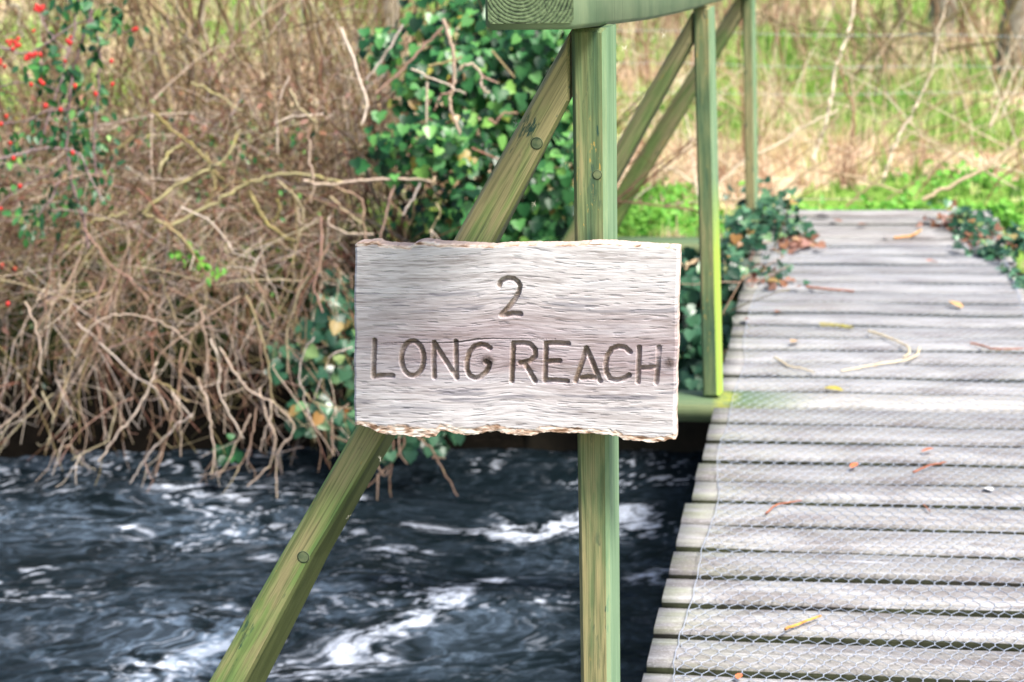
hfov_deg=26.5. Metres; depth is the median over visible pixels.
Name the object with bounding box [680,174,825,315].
ivy
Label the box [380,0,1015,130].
wire fence
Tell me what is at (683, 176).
fallen branch
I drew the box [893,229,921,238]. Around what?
twig
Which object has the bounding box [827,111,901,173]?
fallen branch
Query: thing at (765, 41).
grass
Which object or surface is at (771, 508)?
twig
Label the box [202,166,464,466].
ivy
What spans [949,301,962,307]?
fallen leaf
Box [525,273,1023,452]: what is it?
retaining wall
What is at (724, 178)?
fallen branch
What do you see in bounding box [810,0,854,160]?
dry stalk
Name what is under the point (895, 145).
dry stalk
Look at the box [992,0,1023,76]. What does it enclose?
tree
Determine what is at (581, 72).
footbridge
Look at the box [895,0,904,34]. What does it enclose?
tree
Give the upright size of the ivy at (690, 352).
0.510 m
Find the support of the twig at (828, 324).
on the footbridge
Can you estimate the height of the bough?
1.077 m
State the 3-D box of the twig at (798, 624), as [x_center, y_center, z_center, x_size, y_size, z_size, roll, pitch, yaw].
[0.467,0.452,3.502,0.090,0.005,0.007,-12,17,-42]
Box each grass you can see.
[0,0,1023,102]
[0,0,1023,105]
[0,54,1023,275]
[0,55,1023,295]
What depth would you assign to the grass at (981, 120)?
9.90 m
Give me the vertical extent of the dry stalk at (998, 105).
0.264 m
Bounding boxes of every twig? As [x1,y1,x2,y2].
[765,500,801,513]
[784,615,820,630]
[806,285,853,291]
[819,322,852,328]
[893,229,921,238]
[913,462,945,472]
[970,342,1022,349]
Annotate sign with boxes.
[354,238,681,442]
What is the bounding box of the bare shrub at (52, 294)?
[0,0,666,499]
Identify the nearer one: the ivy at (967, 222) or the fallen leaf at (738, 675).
the fallen leaf at (738, 675)
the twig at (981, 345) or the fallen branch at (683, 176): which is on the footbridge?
the twig at (981, 345)
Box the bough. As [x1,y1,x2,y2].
[756,0,1023,114]
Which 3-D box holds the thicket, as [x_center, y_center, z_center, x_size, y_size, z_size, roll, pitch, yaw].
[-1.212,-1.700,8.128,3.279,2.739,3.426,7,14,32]
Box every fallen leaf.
[735,673,742,678]
[825,386,842,390]
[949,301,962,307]
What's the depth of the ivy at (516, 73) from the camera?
6.46 m
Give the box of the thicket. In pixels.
[0,0,472,241]
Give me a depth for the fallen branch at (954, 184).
7.79 m
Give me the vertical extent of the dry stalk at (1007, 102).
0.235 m
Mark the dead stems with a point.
(853, 53)
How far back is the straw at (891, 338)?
5.54 m
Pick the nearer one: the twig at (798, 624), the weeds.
the twig at (798, 624)
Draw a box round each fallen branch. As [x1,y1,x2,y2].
[659,163,697,187]
[719,109,838,185]
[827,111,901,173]
[922,137,1023,201]
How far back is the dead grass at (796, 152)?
8.92 m
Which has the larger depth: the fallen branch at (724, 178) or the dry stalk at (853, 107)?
the dry stalk at (853, 107)
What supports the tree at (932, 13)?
on the ground at (138, 438)
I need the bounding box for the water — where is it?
[0,445,703,681]
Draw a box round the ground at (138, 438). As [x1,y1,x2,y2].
[0,0,1023,457]
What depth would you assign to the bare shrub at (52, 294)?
6.65 m
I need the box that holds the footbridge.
[209,0,1023,681]
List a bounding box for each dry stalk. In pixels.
[790,22,810,120]
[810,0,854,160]
[834,57,855,136]
[881,0,948,183]
[989,63,1018,127]
[1001,72,1023,117]
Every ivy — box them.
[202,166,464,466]
[236,0,729,260]
[678,247,755,389]
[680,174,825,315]
[916,198,1023,291]
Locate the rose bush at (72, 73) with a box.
[0,0,148,306]
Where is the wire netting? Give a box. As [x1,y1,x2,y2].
[673,242,1023,681]
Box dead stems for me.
[237,0,1023,207]
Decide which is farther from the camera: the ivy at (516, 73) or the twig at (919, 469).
the ivy at (516, 73)
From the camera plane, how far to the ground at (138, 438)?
6.76 m
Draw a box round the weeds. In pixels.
[618,89,1023,236]
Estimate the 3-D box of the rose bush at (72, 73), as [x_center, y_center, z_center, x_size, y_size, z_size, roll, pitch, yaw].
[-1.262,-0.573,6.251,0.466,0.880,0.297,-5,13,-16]
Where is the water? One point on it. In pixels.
(426, 574)
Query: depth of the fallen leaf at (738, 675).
3.28 m
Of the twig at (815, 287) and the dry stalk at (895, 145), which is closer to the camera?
the twig at (815, 287)
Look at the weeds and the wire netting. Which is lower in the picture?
the wire netting
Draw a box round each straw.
[773,356,814,372]
[841,347,920,371]
[868,330,909,357]
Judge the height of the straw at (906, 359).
0.008 m
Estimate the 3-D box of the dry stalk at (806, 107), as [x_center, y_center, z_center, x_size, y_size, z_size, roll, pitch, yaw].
[1.251,-1.164,9.404,0.033,0.420,0.123,-9,15,-34]
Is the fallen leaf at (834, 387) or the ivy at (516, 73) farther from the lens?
the ivy at (516, 73)
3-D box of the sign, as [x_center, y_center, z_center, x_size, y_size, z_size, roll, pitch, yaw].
[0.004,-0.001,2.750,0.420,0.256,0.031,1,13,10]
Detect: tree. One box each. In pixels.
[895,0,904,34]
[925,0,957,40]
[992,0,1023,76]

